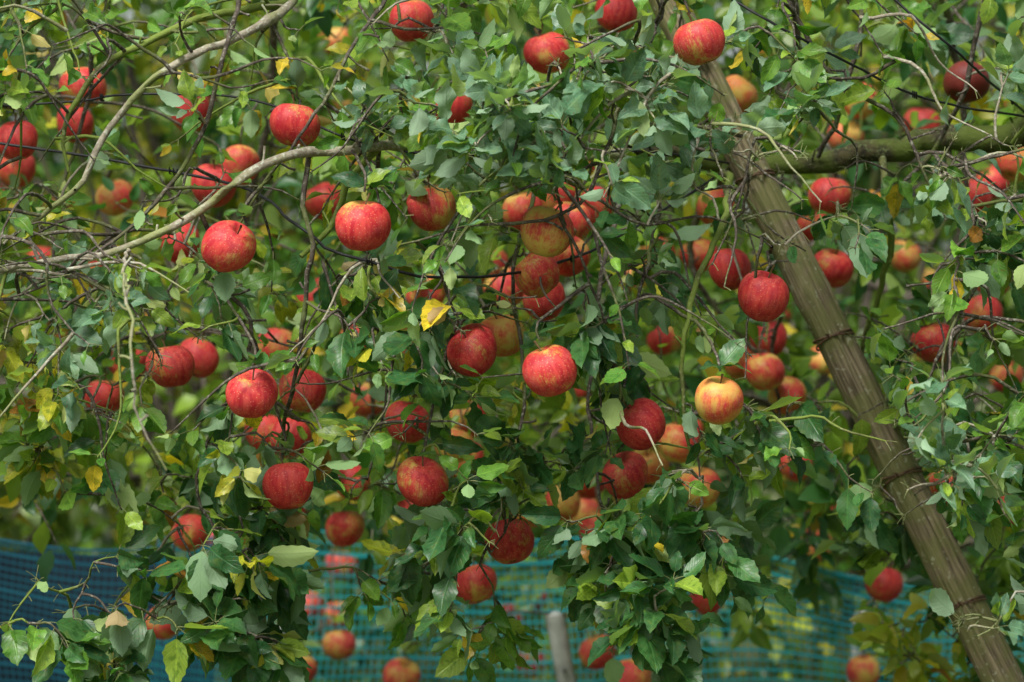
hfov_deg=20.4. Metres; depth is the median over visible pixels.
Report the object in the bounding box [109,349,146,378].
apple
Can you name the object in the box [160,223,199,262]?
apple
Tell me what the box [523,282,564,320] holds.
apple
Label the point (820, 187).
apple
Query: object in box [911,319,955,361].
apple
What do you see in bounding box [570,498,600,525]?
apple
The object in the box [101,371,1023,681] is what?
ground
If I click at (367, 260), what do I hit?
branch
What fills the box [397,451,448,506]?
apple
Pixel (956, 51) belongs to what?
trellis wire
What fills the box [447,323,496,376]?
apple
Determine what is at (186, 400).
apple tree
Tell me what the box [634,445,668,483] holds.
apple
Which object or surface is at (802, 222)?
apple
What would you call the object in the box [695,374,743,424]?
apple
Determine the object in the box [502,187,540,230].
apple
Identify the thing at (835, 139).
apple
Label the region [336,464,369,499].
apple
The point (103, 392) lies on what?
apple
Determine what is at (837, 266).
apple
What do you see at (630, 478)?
apple
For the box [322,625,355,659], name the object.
apple
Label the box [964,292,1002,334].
apple
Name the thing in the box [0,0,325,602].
apple tree
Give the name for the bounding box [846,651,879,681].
apple
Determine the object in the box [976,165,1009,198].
apple
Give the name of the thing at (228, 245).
apple
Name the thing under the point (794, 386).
apple
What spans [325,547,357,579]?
apple
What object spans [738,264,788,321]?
apple
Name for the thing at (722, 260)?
apple
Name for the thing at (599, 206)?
apple
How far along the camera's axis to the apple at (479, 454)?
6.52 m
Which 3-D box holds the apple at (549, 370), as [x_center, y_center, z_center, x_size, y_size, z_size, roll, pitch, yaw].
[0.064,0.043,4.880,0.091,0.100,0.097,-16,7,35]
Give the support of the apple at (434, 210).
hanging from the apple tree at (664, 536)
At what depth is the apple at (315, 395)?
5.55 m
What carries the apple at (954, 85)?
hanging from the apple tree at (664, 536)
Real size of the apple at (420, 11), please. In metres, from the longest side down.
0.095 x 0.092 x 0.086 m
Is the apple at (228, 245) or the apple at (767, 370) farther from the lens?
the apple at (767, 370)
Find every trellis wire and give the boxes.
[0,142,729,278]
[2,93,729,164]
[732,0,1023,117]
[894,0,1023,112]
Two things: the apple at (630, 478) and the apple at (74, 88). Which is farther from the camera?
the apple at (74, 88)
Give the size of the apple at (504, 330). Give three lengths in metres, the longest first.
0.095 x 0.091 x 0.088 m
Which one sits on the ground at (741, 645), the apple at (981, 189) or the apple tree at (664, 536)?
the apple tree at (664, 536)
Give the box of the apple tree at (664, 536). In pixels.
[0,0,1023,681]
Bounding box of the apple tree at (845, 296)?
[277,0,1023,681]
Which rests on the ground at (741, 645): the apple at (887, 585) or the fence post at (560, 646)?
the fence post at (560, 646)
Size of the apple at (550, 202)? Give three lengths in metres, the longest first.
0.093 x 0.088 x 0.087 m
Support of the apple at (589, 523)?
hanging from the apple tree at (664, 536)
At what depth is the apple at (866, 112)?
7.12 m
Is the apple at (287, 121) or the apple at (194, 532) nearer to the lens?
the apple at (287, 121)
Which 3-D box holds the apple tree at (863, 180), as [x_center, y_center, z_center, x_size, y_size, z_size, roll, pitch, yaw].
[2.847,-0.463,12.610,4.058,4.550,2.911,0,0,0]
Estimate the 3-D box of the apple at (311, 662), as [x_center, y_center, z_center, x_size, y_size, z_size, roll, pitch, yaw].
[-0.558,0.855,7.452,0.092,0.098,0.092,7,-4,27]
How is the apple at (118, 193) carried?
hanging from the apple tree at (240, 580)
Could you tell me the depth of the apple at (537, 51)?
5.74 m
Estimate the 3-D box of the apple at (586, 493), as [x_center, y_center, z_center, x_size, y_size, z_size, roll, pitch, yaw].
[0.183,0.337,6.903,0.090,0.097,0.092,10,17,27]
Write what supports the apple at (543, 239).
hanging from the apple tree at (664, 536)
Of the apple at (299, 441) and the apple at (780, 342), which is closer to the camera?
the apple at (299, 441)
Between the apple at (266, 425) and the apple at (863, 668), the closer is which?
the apple at (266, 425)
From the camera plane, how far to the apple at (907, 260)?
7.19 m
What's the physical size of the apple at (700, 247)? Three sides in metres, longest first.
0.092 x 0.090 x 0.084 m
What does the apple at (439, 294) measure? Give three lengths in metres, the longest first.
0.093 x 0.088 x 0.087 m
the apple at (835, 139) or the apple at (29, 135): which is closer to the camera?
the apple at (29, 135)
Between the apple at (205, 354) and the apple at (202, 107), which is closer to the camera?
the apple at (205, 354)
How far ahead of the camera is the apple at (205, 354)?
6.04 m
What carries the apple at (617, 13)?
hanging from the apple tree at (664, 536)
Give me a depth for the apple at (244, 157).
5.98 m
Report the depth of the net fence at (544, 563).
7.66 m
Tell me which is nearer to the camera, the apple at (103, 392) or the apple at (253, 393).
the apple at (253, 393)
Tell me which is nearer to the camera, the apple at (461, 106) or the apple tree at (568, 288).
the apple at (461, 106)
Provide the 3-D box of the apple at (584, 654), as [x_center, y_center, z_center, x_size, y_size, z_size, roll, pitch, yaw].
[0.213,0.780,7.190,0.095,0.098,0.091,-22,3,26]
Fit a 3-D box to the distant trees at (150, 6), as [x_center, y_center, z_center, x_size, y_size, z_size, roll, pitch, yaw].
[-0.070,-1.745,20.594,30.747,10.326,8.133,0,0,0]
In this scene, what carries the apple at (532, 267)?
hanging from the apple tree at (664, 536)
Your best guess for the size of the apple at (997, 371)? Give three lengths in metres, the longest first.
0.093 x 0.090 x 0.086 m
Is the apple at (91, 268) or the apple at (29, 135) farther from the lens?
the apple at (91, 268)
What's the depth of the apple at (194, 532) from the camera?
6.30 m
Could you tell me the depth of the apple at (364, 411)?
6.79 m
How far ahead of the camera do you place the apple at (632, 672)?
6.56 m
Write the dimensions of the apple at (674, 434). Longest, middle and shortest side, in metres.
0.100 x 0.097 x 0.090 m
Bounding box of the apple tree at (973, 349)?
[968,294,1022,440]
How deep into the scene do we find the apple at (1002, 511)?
6.58 m
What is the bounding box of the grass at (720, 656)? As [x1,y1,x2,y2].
[274,591,1023,681]
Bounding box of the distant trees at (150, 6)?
[0,0,1023,605]
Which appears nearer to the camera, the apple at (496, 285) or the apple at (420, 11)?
the apple at (420, 11)
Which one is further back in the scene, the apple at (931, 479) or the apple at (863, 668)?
the apple at (863, 668)
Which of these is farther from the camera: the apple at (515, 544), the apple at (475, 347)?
the apple at (515, 544)
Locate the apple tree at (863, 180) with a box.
[740,0,1023,681]
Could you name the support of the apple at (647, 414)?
hanging from the apple tree at (664, 536)
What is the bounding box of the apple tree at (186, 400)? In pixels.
[0,0,665,681]
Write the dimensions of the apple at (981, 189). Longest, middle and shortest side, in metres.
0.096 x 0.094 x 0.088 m
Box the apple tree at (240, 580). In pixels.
[0,0,478,681]
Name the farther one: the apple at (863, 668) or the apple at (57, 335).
the apple at (863, 668)
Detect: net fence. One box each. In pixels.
[0,537,266,681]
[149,518,1023,681]
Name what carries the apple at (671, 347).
hanging from the apple tree at (664, 536)
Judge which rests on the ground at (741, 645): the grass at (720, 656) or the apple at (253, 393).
the grass at (720, 656)
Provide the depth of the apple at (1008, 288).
6.87 m
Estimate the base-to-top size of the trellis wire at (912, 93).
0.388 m
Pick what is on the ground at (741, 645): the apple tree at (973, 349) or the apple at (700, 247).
the apple tree at (973, 349)
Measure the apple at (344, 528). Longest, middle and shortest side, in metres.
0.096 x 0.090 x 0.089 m
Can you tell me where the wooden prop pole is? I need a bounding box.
[648,0,1023,681]
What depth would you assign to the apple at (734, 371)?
6.59 m
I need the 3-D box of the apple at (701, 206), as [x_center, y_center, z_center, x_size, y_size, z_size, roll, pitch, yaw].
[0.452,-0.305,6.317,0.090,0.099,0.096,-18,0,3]
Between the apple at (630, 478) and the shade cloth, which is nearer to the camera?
the apple at (630, 478)
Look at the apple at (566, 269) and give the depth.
5.61 m
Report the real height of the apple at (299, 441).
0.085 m
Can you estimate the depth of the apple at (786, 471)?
7.46 m
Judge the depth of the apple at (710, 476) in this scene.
5.81 m
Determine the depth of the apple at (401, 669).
7.09 m
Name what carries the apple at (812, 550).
hanging from the apple tree at (664, 536)
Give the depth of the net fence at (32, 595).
7.38 m
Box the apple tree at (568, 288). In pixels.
[104,0,982,680]
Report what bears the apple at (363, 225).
hanging from the apple tree at (664, 536)
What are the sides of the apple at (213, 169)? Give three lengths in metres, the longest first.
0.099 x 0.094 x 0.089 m
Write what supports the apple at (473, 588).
hanging from the apple tree at (664, 536)
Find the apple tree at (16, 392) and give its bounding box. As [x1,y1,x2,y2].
[0,11,46,551]
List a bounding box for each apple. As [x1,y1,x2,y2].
[0,114,37,159]
[0,155,35,188]
[38,320,67,347]
[56,105,93,142]
[59,61,106,107]
[70,260,102,287]
[84,372,123,414]
[95,174,133,215]
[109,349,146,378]
[145,338,194,387]
[145,607,178,639]
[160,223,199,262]
[171,95,209,131]
[171,510,207,550]
[180,334,218,377]
[191,160,235,206]
[201,220,256,271]
[219,141,259,184]
[225,364,277,417]
[244,415,281,449]
[258,324,297,356]
[262,455,312,508]
[269,94,320,146]
[270,418,311,458]
[278,362,325,412]
[296,278,333,318]
[302,656,316,681]
[305,180,344,219]
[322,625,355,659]
[325,504,363,546]
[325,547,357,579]
[335,192,390,250]
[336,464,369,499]
[350,382,384,417]
[383,657,420,681]
[385,395,428,442]
[389,0,433,41]
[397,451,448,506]
[398,500,412,508]
[406,177,455,230]
[406,271,445,303]
[435,95,471,122]
[435,422,473,462]
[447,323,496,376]
[449,397,485,437]
[452,441,483,477]
[457,557,496,603]
[480,309,524,356]
[481,248,507,283]
[483,267,523,308]
[485,512,533,563]
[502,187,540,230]
[513,514,540,527]
[514,248,559,297]
[520,201,573,256]
[522,340,576,396]
[523,28,569,73]
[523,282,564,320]
[540,177,575,207]
[545,485,580,520]
[554,196,591,239]
[554,231,590,276]
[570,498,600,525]
[576,186,611,230]
[577,480,604,498]
[579,513,602,538]
[579,630,614,669]
[595,0,637,31]
[602,451,647,499]
[616,398,665,450]
[619,658,651,681]
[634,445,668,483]
[640,234,674,264]
[647,326,681,354]
[658,416,698,462]
[673,12,724,65]
[678,462,720,507]
[680,239,717,270]
[690,592,723,614]
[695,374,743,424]
[696,189,735,226]
[708,243,750,289]
[722,536,728,542]
[725,347,753,379]
[726,75,757,111]
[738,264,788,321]
[744,347,784,390]
[750,320,786,354]
[768,376,806,414]
[779,455,811,480]
[794,212,825,241]
[801,528,830,561]
[808,173,851,213]
[815,246,853,287]
[828,120,863,148]
[844,82,876,119]
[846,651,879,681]
[865,562,902,601]
[891,237,920,271]
[904,101,939,131]
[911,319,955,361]
[928,470,957,504]
[943,61,989,102]
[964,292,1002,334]
[968,179,991,212]
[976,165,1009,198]
[977,280,1011,297]
[990,360,1023,392]
[996,147,1023,181]
[997,495,1013,529]
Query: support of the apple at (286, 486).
attached to the apple tree at (664, 536)
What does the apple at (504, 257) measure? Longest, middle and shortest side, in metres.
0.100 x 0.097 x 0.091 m
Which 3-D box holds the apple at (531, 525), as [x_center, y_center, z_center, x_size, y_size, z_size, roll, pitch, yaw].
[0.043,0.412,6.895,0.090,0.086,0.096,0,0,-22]
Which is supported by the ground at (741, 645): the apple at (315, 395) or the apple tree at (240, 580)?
the apple tree at (240, 580)
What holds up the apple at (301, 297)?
hanging from the apple tree at (240, 580)
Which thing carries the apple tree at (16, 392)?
on the ground at (741, 645)
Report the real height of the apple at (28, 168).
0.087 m
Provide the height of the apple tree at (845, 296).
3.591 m
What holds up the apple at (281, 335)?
hanging from the apple tree at (240, 580)
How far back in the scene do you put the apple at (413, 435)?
5.57 m
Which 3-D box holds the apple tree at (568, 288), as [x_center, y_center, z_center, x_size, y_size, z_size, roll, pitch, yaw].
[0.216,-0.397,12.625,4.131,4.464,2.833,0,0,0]
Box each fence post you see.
[545,611,575,681]
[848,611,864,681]
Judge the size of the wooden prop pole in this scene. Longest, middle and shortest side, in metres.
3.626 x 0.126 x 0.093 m
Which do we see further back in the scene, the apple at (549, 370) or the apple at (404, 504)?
the apple at (404, 504)
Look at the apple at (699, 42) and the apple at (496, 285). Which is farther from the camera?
the apple at (496, 285)
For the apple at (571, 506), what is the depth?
6.81 m
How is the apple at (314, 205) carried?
hanging from the apple tree at (240, 580)
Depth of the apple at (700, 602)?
7.08 m
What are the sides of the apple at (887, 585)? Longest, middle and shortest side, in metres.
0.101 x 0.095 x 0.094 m
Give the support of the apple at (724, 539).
hanging from the apple tree at (664, 536)
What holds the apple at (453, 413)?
hanging from the apple tree at (664, 536)
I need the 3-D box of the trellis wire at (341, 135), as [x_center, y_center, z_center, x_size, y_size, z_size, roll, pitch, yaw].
[-0.737,-0.393,5.268,2.617,0.120,0.494,0,0,-9]
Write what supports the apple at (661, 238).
hanging from the apple tree at (664, 536)
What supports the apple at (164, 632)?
hanging from the apple tree at (240, 580)
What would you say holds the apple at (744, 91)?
hanging from the apple tree at (664, 536)
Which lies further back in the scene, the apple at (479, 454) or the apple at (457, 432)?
the apple at (479, 454)
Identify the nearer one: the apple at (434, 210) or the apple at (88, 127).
the apple at (434, 210)
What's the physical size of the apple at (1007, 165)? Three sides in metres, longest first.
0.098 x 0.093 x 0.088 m
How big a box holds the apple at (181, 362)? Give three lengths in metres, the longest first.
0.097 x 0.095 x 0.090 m
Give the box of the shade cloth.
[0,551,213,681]
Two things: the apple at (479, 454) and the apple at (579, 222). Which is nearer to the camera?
the apple at (579, 222)

